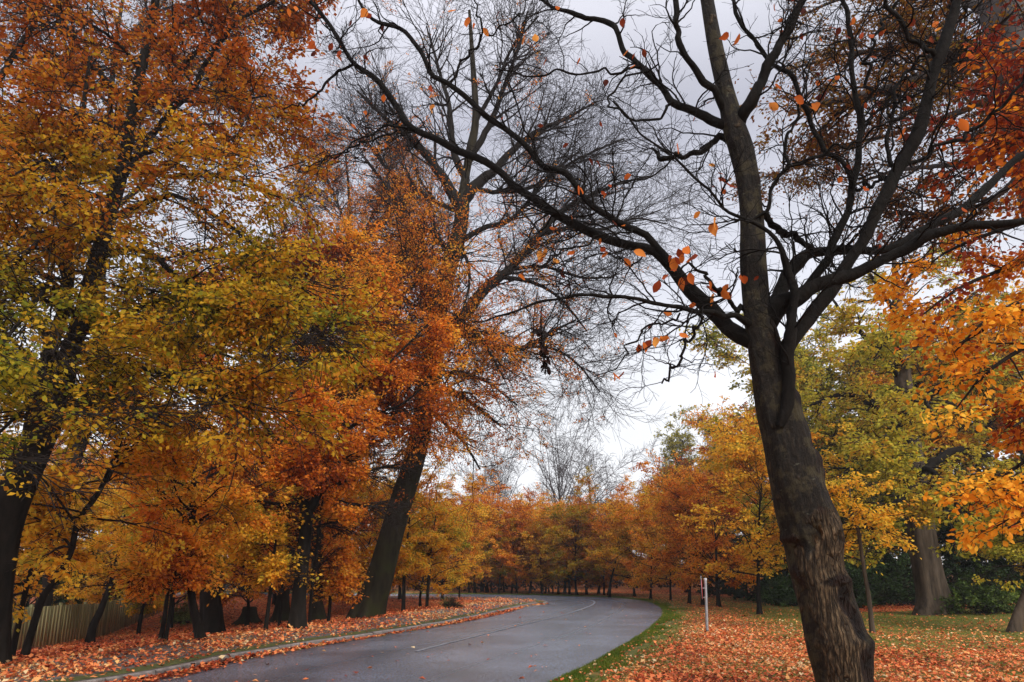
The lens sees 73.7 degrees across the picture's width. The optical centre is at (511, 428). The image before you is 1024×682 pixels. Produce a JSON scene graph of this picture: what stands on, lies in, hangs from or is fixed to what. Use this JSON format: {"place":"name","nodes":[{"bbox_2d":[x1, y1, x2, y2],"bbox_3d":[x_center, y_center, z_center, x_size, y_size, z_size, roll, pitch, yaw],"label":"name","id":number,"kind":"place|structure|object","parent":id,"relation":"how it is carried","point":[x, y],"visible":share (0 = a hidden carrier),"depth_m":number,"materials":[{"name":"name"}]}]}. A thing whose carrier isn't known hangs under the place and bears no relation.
{"place":"outdoors","nodes":[
{"label":"outdoors","id":0,"kind":"place"},
{"bbox_2d":[0,594,542,681],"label":"pavement","id":1,"kind":"structure","parent":0,"point":[167,647],"depth_m":14.42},
{"bbox_2d":[143,592,662,681],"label":"road","id":2,"kind":"structure","parent":0,"point":[557,650],"depth_m":14.18,"materials":[{"name":"asphalt"}]},
{"bbox_2d":[105,602,548,681],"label":"fallen leaves","id":3,"kind":"object","parent":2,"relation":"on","point":[206,666],"visible":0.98,"depth_m":12.76,"materials":[{"name":"orange plant"}]},
{"bbox_2d":[0,0,1023,563],"label":"sky","id":4,"kind":"structure","parent":0,"point":[681,390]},
{"bbox_2d":[15,575,1023,681],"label":"ground","id":5,"kind":"structure","parent":0,"point":[619,589],"depth_m":21.21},
{"bbox_2d":[14,545,84,637],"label":"tree","id":6,"kind":"object","parent":5,"relation":"on","point":[61,600],"visible":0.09,"depth_m":31.21,"materials":[{"name":"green plant"}]},
{"bbox_2d":[0,460,112,655],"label":"slim tree","id":7,"kind":"object","parent":5,"relation":"on","point":[83,556],"visible":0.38,"depth_m":13.18,"materials":[{"name":"orange plant"}]},
{"bbox_2d":[13,448,105,606],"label":"young beech","id":8,"kind":"object","parent":5,"relation":"on","point":[58,586],"visible":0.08,"depth_m":32.66,"materials":[{"name":"orange plant"}]},
{"bbox_2d":[12,594,164,649],"bbox_3d":[-18.322,8.081,30.077,0.154,2.369,21.710,2,-12,-11],"label":"wooden fence","id":9,"kind":"object","parent":5,"relation":"on","point":[58,628],"visible":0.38,"depth_m":27.52,"materials":[{"name":"brown wood"}]},
{"bbox_2d":[50,492,168,642],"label":"slim tree","id":10,"kind":"object","parent":5,"relation":"on","point":[92,593],"visible":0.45,"depth_m":27.45,"materials":[{"name":"orange plant"}]},
{"bbox_2d":[3,304,234,656],"bbox_3d":[-8.046,0.836,13.361,4.733,7.246,4.408,5,-13,-23],"label":"slim tree","id":11,"kind":"object","parent":5,"relation":"on","point":[48,560],"visible":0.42,"depth_m":12.91,"materials":[{"name":"orange plant"}]},
{"bbox_2d":[67,439,176,623],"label":"young beech","id":12,"kind":"object","parent":5,"relation":"on","point":[112,592],"visible":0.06,"depth_m":34.73,"materials":[{"name":"orange plant"}]},
{"bbox_2d":[0,0,290,640],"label":"beech tree","id":13,"kind":"object","parent":5,"relation":"on","point":[49,599],"visible":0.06,"depth_m":33.78,"materials":[{"name":"orange plant"}]},
{"bbox_2d":[120,583,170,634],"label":"slim tree","id":14,"kind":"object","parent":5,"relation":"on","point":[132,610],"visible":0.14,"depth_m":30.81,"materials":[{"name":"orange plant"}]},
{"bbox_2d":[94,461,235,639],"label":"slim tree","id":15,"kind":"object","parent":5,"relation":"on","point":[120,544],"visible":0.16,"depth_m":19.50,"materials":[{"name":"orange plant"}]},
{"bbox_2d":[106,446,224,627],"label":"young beech","id":16,"kind":"object","parent":5,"relation":"on","point":[185,597],"visible":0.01,"depth_m":33.92,"materials":[{"name":"orange plant"}]},
{"bbox_2d":[96,490,236,640],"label":"slim tree","id":17,"kind":"object","parent":5,"relation":"on","point":[138,575],"visible":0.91,"depth_m":15.03,"materials":[{"name":"orange plant"}]},
{"bbox_2d":[159,599,198,625],"bbox_3d":[-16.805,9.542,35.111,2.361,1.538,2.309,-6,-13,25],"label":"bush","id":18,"kind":"object","parent":5,"relation":"on","point":[184,617],"visible":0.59,"depth_m":34.78,"materials":[{"name":"green plant"}]},
{"bbox_2d":[80,342,304,640],"bbox_3d":[-7.871,1.201,15.944,5.331,7.591,5.298,0,-12,0],"label":"slim tree","id":19,"kind":"object","parent":5,"relation":"on","point":[234,501],"visible":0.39,"depth_m":15.87,"materials":[{"name":"orange plant"}]},
{"bbox_2d":[0,0,416,665],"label":"beech tree","id":20,"kind":"object","parent":5,"relation":"on","point":[46,398],"visible":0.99,"depth_m":10.39,"materials":[{"name":"orange plant"}]},
{"bbox_2d":[185,458,296,626],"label":"young beech","id":21,"kind":"object","parent":5,"relation":"on","point":[248,595],"visible":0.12,"depth_m":32.85,"materials":[{"name":"orange plant"}]},
{"bbox_2d":[229,606,263,625],"bbox_3d":[-13.226,9.419,34.396,2.024,0.929,1.201,3,-12,-15],"label":"tree stump","id":22,"kind":"object","parent":5,"relation":"on","point":[254,618],"visible":0.73,"depth_m":34.14,"materials":[{"name":"brown wood"}]},
{"bbox_2d":[97,197,397,635],"bbox_3d":[-8.375,-0.586,21.601,9.270,14.028,6.059,0,-12,0],"label":"tall beech","id":23,"kind":"object","parent":5,"relation":"on","point":[212,616],"visible":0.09,"depth_m":21.30,"materials":[{"name":"orange plant"}]},
{"bbox_2d":[0,594,539,681],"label":"fallen leaves","id":24,"kind":"object","parent":5,"relation":"on","point":[64,651],"depth_m":16.41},
{"bbox_2d":[217,479,330,630],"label":"slim tree","id":25,"kind":"object","parent":5,"relation":"on","point":[243,544],"visible":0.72,"depth_m":17.99,"materials":[{"name":"orange plant"}]},
{"bbox_2d":[189,427,362,622],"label":"old beech","id":26,"kind":"object","parent":5,"relation":"on","point":[285,609],"visible":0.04,"depth_m":34.24,"materials":[{"name":"orange plant"}]},
{"bbox_2d":[247,509,326,625],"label":"slim tree","id":27,"kind":"object","parent":5,"relation":"on","point":[281,596],"visible":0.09,"depth_m":22.65,"materials":[{"name":"orange plant"}]},
{"bbox_2d":[43,594,543,681],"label":"kerb","id":28,"kind":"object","parent":5,"relation":"on","point":[148,667],"depth_m":13.44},
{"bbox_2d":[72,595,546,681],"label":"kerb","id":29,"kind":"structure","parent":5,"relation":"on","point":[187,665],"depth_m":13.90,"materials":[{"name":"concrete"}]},
{"bbox_2d":[255,481,366,623],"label":"slim tree","id":30,"kind":"object","parent":5,"relation":"on","point":[339,547],"visible":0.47,"depth_m":21.92,"materials":[{"name":"orange plant"}]},
{"bbox_2d":[155,214,479,629],"bbox_3d":[-5.574,-0.286,20.084,8.035,12.252,6.587,-6,-14,27],"label":"young beech","id":31,"kind":"object","parent":5,"relation":"on","point":[328,470],"visible":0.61,"depth_m":19.41,"materials":[{"name":"orange plant"}]},
{"bbox_2d":[237,392,404,620],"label":"old beech","id":32,"kind":"object","parent":5,"relation":"on","point":[319,614],"visible":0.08,"depth_m":29.58,"materials":[{"name":"orange plant"}]},
{"bbox_2d":[289,538,369,621],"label":"slim tree","id":33,"kind":"object","parent":5,"relation":"on","point":[344,582],"visible":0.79,"depth_m":22.78,"materials":[{"name":"orange plant"}]},
{"bbox_2d":[265,102,441,593],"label":"thin beech","id":34,"kind":"object","parent":5,"relation":"on","point":[316,207],"visible":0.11,"depth_m":51.53,"materials":[{"name":"orange plant"}]},
{"bbox_2d":[310,426,419,587],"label":"young beech","id":35,"kind":"object","parent":5,"relation":"on","point":[363,544],"visible":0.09,"depth_m":39.35,"materials":[{"name":"orange plant"}]},
{"bbox_2d":[338,426,442,595],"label":"young beech","id":36,"kind":"object","parent":5,"relation":"on","point":[417,497],"visible":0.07,"depth_m":35.19,"materials":[{"name":"orange plant"}]},
{"bbox_2d":[21,557,778,591],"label":"undergrowth","id":37,"kind":"object","parent":5,"relation":"on","point":[619,582],"visible":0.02,"depth_m":62.65,"materials":[{"name":"brown plant"}]},
{"bbox_2d":[364,512,447,611],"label":"slim tree","id":38,"kind":"object","parent":5,"relation":"on","point":[408,561],"visible":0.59,"depth_m":32.35,"materials":[{"name":"orange plant"}]},
{"bbox_2d":[394,459,477,605],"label":"young beech","id":39,"kind":"object","parent":5,"relation":"on","point":[445,573],"visible":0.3,"depth_m":36.87,"materials":[{"name":"orange plant"}]},
{"bbox_2d":[399,497,476,606],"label":"slim tree","id":40,"kind":"object","parent":5,"relation":"on","point":[445,532],"visible":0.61,"depth_m":34.45,"materials":[{"name":"orange plant"}]},
{"bbox_2d":[419,474,485,600],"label":"young beech","id":41,"kind":"object","parent":5,"relation":"on","point":[457,575],"visible":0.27,"depth_m":41.37,"materials":[{"name":"orange plant"}]},
{"bbox_2d":[432,497,505,597],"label":"young beech","id":42,"kind":"object","parent":5,"relation":"on","point":[482,538],"visible":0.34,"depth_m":43.39,"materials":[{"name":"orange plant"}]},
{"bbox_2d":[428,449,515,514],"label":"bare tree","id":43,"kind":"object","parent":5,"relation":"on","point":[490,478],"visible":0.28,"depth_m":104.51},
{"bbox_2d":[446,473,501,591],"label":"young beech","id":44,"kind":"object","parent":5,"relation":"on","point":[481,501],"visible":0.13,"depth_m":56.54,"materials":[{"name":"orange plant"}]},
{"bbox_2d":[439,475,510,591],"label":"young beech","id":45,"kind":"object","parent":5,"relation":"on","point":[491,503],"visible":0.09,"depth_m":62.73,"materials":[{"name":"orange plant"}]},
{"bbox_2d":[450,499,503,592],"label":"young beech","id":46,"kind":"object","parent":5,"relation":"on","point":[491,513],"visible":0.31,"depth_m":54.32,"materials":[{"name":"orange plant"}]},
{"bbox_2d":[462,498,511,592],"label":"young beech","id":47,"kind":"object","parent":5,"relation":"on","point":[485,578],"visible":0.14,"depth_m":55.17,"materials":[{"name":"orange plant"}]},
{"bbox_2d":[263,0,739,619],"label":"beech tree","id":48,"kind":"object","parent":5,"relation":"on","point":[413,250],"visible":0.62,"depth_m":26.88,"materials":[{"name":"brown plant"}]},
{"bbox_2d":[466,412,541,512],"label":"bare tree","id":49,"kind":"object","parent":5,"relation":"on","point":[507,480],"visible":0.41,"depth_m":112.60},
{"bbox_2d":[477,512,536,593],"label":"young beech","id":50,"kind":"object","parent":5,"relation":"on","point":[507,567],"visible":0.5,"depth_m":53.40,"materials":[{"name":"orange plant"}]},
{"bbox_2d":[472,482,546,593],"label":"young beech","id":51,"kind":"object","parent":5,"relation":"on","point":[508,555],"visible":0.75,"depth_m":53.13,"materials":[{"name":"orange plant"}]},
{"bbox_2d":[488,494,539,593],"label":"young beech","id":52,"kind":"object","parent":5,"relation":"on","point":[498,501],"visible":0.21,"depth_m":54.44,"materials":[{"name":"orange plant"}]},
{"bbox_2d":[502,528,551,593],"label":"young beech","id":53,"kind":"object","parent":5,"relation":"on","point":[513,580],"visible":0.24,"depth_m":53.98,"materials":[{"name":"orange plant"}]},
{"bbox_2d":[508,502,571,593],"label":"young beech","id":54,"kind":"object","parent":5,"relation":"on","point":[541,574],"visible":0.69,"depth_m":52.26,"materials":[{"name":"orange plant"}]},
{"bbox_2d":[518,512,584,593],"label":"young beech","id":55,"kind":"object","parent":5,"relation":"on","point":[531,548],"visible":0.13,"depth_m":52.59,"materials":[{"name":"orange plant"}]},
{"bbox_2d":[516,495,594,592],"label":"young beech","id":56,"kind":"object","parent":5,"relation":"on","point":[547,505],"visible":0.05,"depth_m":54.48,"materials":[{"name":"orange plant"}]},
{"bbox_2d":[519,381,613,512],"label":"bare tree","id":57,"kind":"object","parent":5,"relation":"on","point":[558,469],"visible":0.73,"depth_m":108.80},
{"bbox_2d":[532,502,605,594],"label":"young beech","id":58,"kind":"object","parent":5,"relation":"on","point":[544,533],"visible":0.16,"depth_m":52.31,"materials":[{"name":"orange plant"}]},
{"bbox_2d":[535,465,610,594],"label":"young beech","id":59,"kind":"object","parent":5,"relation":"on","point":[580,517],"visible":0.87,"depth_m":49.88,"materials":[{"name":"orange plant"}]},
{"bbox_2d":[531,500,629,594],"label":"young beech","id":60,"kind":"object","parent":5,"relation":"on","point":[586,588],"visible":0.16,"depth_m":52.09,"materials":[{"name":"orange plant"}]},
{"bbox_2d":[546,422,650,510],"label":"bare tree","id":61,"kind":"object","parent":5,"relation":"on","point":[607,488],"visible":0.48,"depth_m":117.89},
{"bbox_2d":[575,523,622,594],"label":"young beech","id":62,"kind":"object","parent":5,"relation":"on","point":[594,556],"visible":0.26,"depth_m":49.98,"materials":[{"name":"orange plant"}]},
{"bbox_2d":[567,490,648,593],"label":"young beech","id":63,"kind":"object","parent":5,"relation":"on","point":[601,580],"visible":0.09,"depth_m":51.60,"materials":[{"name":"orange plant"}]},
{"bbox_2d":[576,498,656,596],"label":"young beech","id":64,"kind":"object","parent":5,"relation":"on","point":[612,547],"visible":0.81,"depth_m":46.59,"materials":[{"name":"orange plant"}]},
{"bbox_2d":[586,490,665,594],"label":"young beech","id":65,"kind":"object","parent":5,"relation":"on","point":[606,525],"visible":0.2,"depth_m":48.72,"materials":[{"name":"orange plant"}]},
{"bbox_2d":[602,476,667,596],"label":"young beech","id":66,"kind":"object","parent":5,"relation":"on","point":[627,572],"visible":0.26,"depth_m":47.46,"materials":[{"name":"orange plant"}]},
{"bbox_2d":[257,0,1023,681],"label":"beech tree","id":67,"kind":"object","parent":5,"relation":"on","point":[839,640],"visible":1,"depth_m":4.64,"materials":[{"name":"brown plant"}]},
{"bbox_2d":[532,307,550,375],"bbox_3d":[0.224,-0.638,4.930,0.149,0.520,0.111,5,-13,-22],"label":"dead leaf cluster","id":68,"kind":"object","parent":67,"relation":"hanging from","point":[543,351],"visible":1,"depth_m":4.92,"materials":[{"name":"black plant"}]},
{"bbox_2d":[610,474,687,598],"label":"young beech","id":69,"kind":"object","parent":5,"relation":"on","point":[631,563],"visible":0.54,"depth_m":42.17,"materials":[{"name":"orange plant"}]},
{"bbox_2d":[624,481,719,599],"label":"young beech","id":70,"kind":"object","parent":5,"relation":"on","point":[661,577],"visible":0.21,"depth_m":41.10,"materials":[{"name":"orange plant"}]},
{"bbox_2d":[649,405,698,490],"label":"green tree","id":71,"kind":"object","parent":5,"relation":"on","point":[678,444],"visible":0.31,"depth_m":77.00,"materials":[{"name":"green plant"}]},
{"bbox_2d":[629,449,745,604],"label":"young beech","id":72,"kind":"object","parent":5,"relation":"on","point":[665,517],"visible":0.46,"depth_m":35.94,"materials":[{"name":"orange plant"}]},
{"bbox_2d":[651,492,735,603],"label":"young beech","id":73,"kind":"object","parent":5,"relation":"on","point":[687,581],"visible":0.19,"depth_m":36.62,"materials":[{"name":"orange plant"}]},
{"bbox_2d":[662,446,725,586],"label":"tree","id":74,"kind":"object","parent":5,"relation":"on","point":[681,462],"visible":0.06,"depth_m":61.46,"materials":[{"name":"green plant"}]},
{"bbox_2d":[397,589,1023,681],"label":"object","id":75,"kind":"object","parent":5,"relation":"on","point":[670,677],"visible":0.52,"depth_m":12.98,"materials":[{"name":"orange plant"}]},
{"bbox_2d":[643,412,780,606],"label":"young beech","id":76,"kind":"object","parent":5,"relation":"on","point":[700,544],"visible":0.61,"depth_m":33.20,"materials":[{"name":"orange plant"}]},
{"bbox_2d":[696,551,732,596],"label":"evergreen tree","id":77,"kind":"object","parent":5,"relation":"on","point":[710,589],"visible":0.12,"depth_m":45.36,"materials":[{"name":"green plant"}]},
{"bbox_2d":[680,395,768,501],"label":"tree","id":78,"kind":"object","parent":5,"relation":"on","point":[699,417],"visible":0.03,"depth_m":55.73,"materials":[{"name":"green plant"}]},
{"bbox_2d":[685,419,783,597],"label":"tree","id":79,"kind":"object","parent":5,"relation":"on","point":[709,444],"visible":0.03,"depth_m":46.36,"materials":[{"name":"orange plant"}]},
{"bbox_2d":[713,522,763,600],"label":"evergreen tree","id":80,"kind":"object","parent":5,"relation":"on","point":[729,592],"visible":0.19,"depth_m":40.03,"materials":[{"name":"green plant"}]},
{"bbox_2d":[703,402,784,583],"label":"tree","id":81,"kind":"object","parent":5,"relation":"on","point":[740,408],"visible":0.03,"depth_m":44.64,"materials":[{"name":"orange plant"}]},
{"bbox_2d":[735,517,792,602],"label":"evergreen tree","id":82,"kind":"object","parent":5,"relation":"on","point":[763,582],"visible":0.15,"depth_m":36.88,"materials":[{"name":"green plant"}]},
{"bbox_2d":[674,403,856,614],"bbox_3d":[9.970,2.844,28.279,6.686,9.584,8.114,3,-12,-13],"label":"young beech","id":83,"kind":"object","parent":5,"relation":"on","point":[737,453],"visible":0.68,"depth_m":28.02,"materials":[{"name":"yellow plant"}]},
{"bbox_2d":[755,572,797,606],"bbox_3d":[14.163,8.259,34.219,3.882,2.322,3.755,0,-12,0],"label":"bush","id":84,"kind":"object","parent":5,"relation":"on","point":[782,594],"visible":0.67,"depth_m":33.87,"materials":[{"name":"green plant"}]},
{"bbox_2d":[679,303,930,503],"bbox_3d":[17.558,0.608,39.957,12.464,18.830,12.908,-7,-14,31],"label":"tree","id":85,"kind":"object","parent":5,"relation":"on","point":[728,357],"visible":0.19,"depth_m":39.96,"materials":[{"name":"green plant"}]},
{"bbox_2d":[732,338,904,572],"bbox_3d":[16.481,2.043,36.874,8.971,14.810,10.996,-4,-13,17],"label":"tree","id":86,"kind":"object","parent":5,"relation":"on","point":[801,374],"visible":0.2,"depth_m":37.02,"materials":[{"name":"yellow plant"}]},
{"bbox_2d":[775,443,912,600],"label":"tree","id":87,"kind":"object","parent":5,"relation":"on","point":[884,555],"visible":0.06,"depth_m":35.26,"materials":[{"name":"green plant"}]},
{"bbox_2d":[785,550,908,608],"bbox_3d":[15.495,7.107,31.110,4.695,3.382,5.667,-11,-16,41],"label":"bush","id":88,"kind":"object","parent":5,"relation":"on","point":[863,598],"visible":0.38,"depth_m":30.73,"materials":[{"name":"green plant"}]},
{"bbox_2d":[741,306,963,556],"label":"tree","id":89,"kind":"object","parent":5,"relation":"on","point":[878,309],"visible":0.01,"depth_m":45.34,"materials":[{"name":"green plant"}]},
{"bbox_2d":[723,0,1023,274],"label":"grey beech","id":90,"kind":"object","parent":5,"relation":"on","point":[997,16],"visible":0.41,"depth_m":13.22,"materials":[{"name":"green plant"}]},
{"bbox_2d":[840,494,909,604],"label":"evergreen tree","id":91,"kind":"object","parent":5,"relation":"on","point":[882,599],"visible":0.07,"depth_m":33.33,"materials":[{"name":"green plant"}]},
{"bbox_2d":[825,466,930,632],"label":"slim tree","id":92,"kind":"object","parent":5,"relation":"on","point":[852,529],"visible":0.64,"depth_m":18.35,"materials":[{"name":"yellow plant"}]},
{"bbox_2d":[800,230,1023,615],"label":"broad tree","id":93,"kind":"object","parent":5,"relation":"on","point":[900,417],"visible":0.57,"depth_m":26.01,"materials":[{"name":"yellow plant"}]},
{"bbox_2d":[848,548,976,605],"bbox_3d":[18.424,7.119,31.925,5.592,3.660,6.321,-9,-15,37],"label":"bush","id":94,"kind":"object","parent":5,"relation":"on","point":[901,589],"visible":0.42,"depth_m":31.20,"materials":[{"name":"green plant"}]},
{"bbox_2d":[872,483,955,604],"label":"evergreen tree","id":95,"kind":"object","parent":5,"relation":"on","point":[891,563],"visible":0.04,"depth_m":33.18,"materials":[{"name":"green plant"}]},
{"bbox_2d":[805,276,1023,563],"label":"tree","id":96,"kind":"object","parent":5,"relation":"on","point":[961,439],"visible":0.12,"depth_m":36.41,"materials":[{"name":"orange plant"}]},
{"bbox_2d":[838,326,1014,570],"bbox_3d":[23.853,1.514,41.096,10.316,17.031,12.645,-5,-13,24],"label":"tree","id":97,"kind":"object","parent":5,"relation":"on","point":[914,380],"visible":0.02,"depth_m":38.46,"materials":[{"name":"yellow plant"}]},
{"bbox_2d":[871,476,982,601],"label":"evergreen tree","id":98,"kind":"object","parent":5,"relation":"on","point":[942,532],"visible":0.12,"depth_m":33.11,"materials":[{"name":"green plant"}]},
{"bbox_2d":[862,0,1023,555],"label":"orange beech","id":99,"kind":"object","parent":5,"relation":"on","point":[1005,489],"visible":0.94,"depth_m":6.76,"materials":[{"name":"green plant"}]},
{"bbox_2d":[893,304,1023,582],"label":"tree","id":100,"kind":"object","parent":5,"relation":"on","point":[983,436],"visible":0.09,"depth_m":35.37,"materials":[{"name":"orange plant"}]},
{"bbox_2d":[925,289,1023,558],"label":"tree","id":101,"kind":"object","parent":5,"relation":"on","point":[1017,421],"visible":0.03,"depth_m":35.38,"materials":[{"name":"orange plant"}]},
{"bbox_2d":[934,562,1023,614],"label":"bush","id":102,"kind":"object","parent":5,"relation":"on","point":[984,600],"visible":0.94,"depth_m":25.36,"materials":[{"name":"green plant"}]},
{"bbox_2d":[946,477,1018,600],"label":"evergreen tree","id":103,"kind":"object","parent":5,"relation":"on","point":[968,564],"visible":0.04,"depth_m":33.01,"materials":[{"name":"green plant"}]},
{"bbox_2d":[943,483,1023,598],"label":"evergreen tree","id":104,"kind":"object","parent":5,"relation":"on","point":[990,574],"visible":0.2,"depth_m":31.29,"materials":[{"name":"green plant"}]},
{"bbox_2d":[971,499,1023,632],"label":"slim tree","id":105,"kind":"object","parent":5,"relation":"on","point":[1016,623],"visible":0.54,"depth_m":18.93,"materials":[{"name":"orange plant"}]},
{"bbox_2d":[412,593,684,681],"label":"grass","id":106,"kind":"structure","parent":0,"point":[613,657],"depth_m":15.30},
{"bbox_2d":[590,607,1023,681],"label":"fallen leaves","id":107,"kind":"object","parent":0,"point":[885,616],"depth_m":16.45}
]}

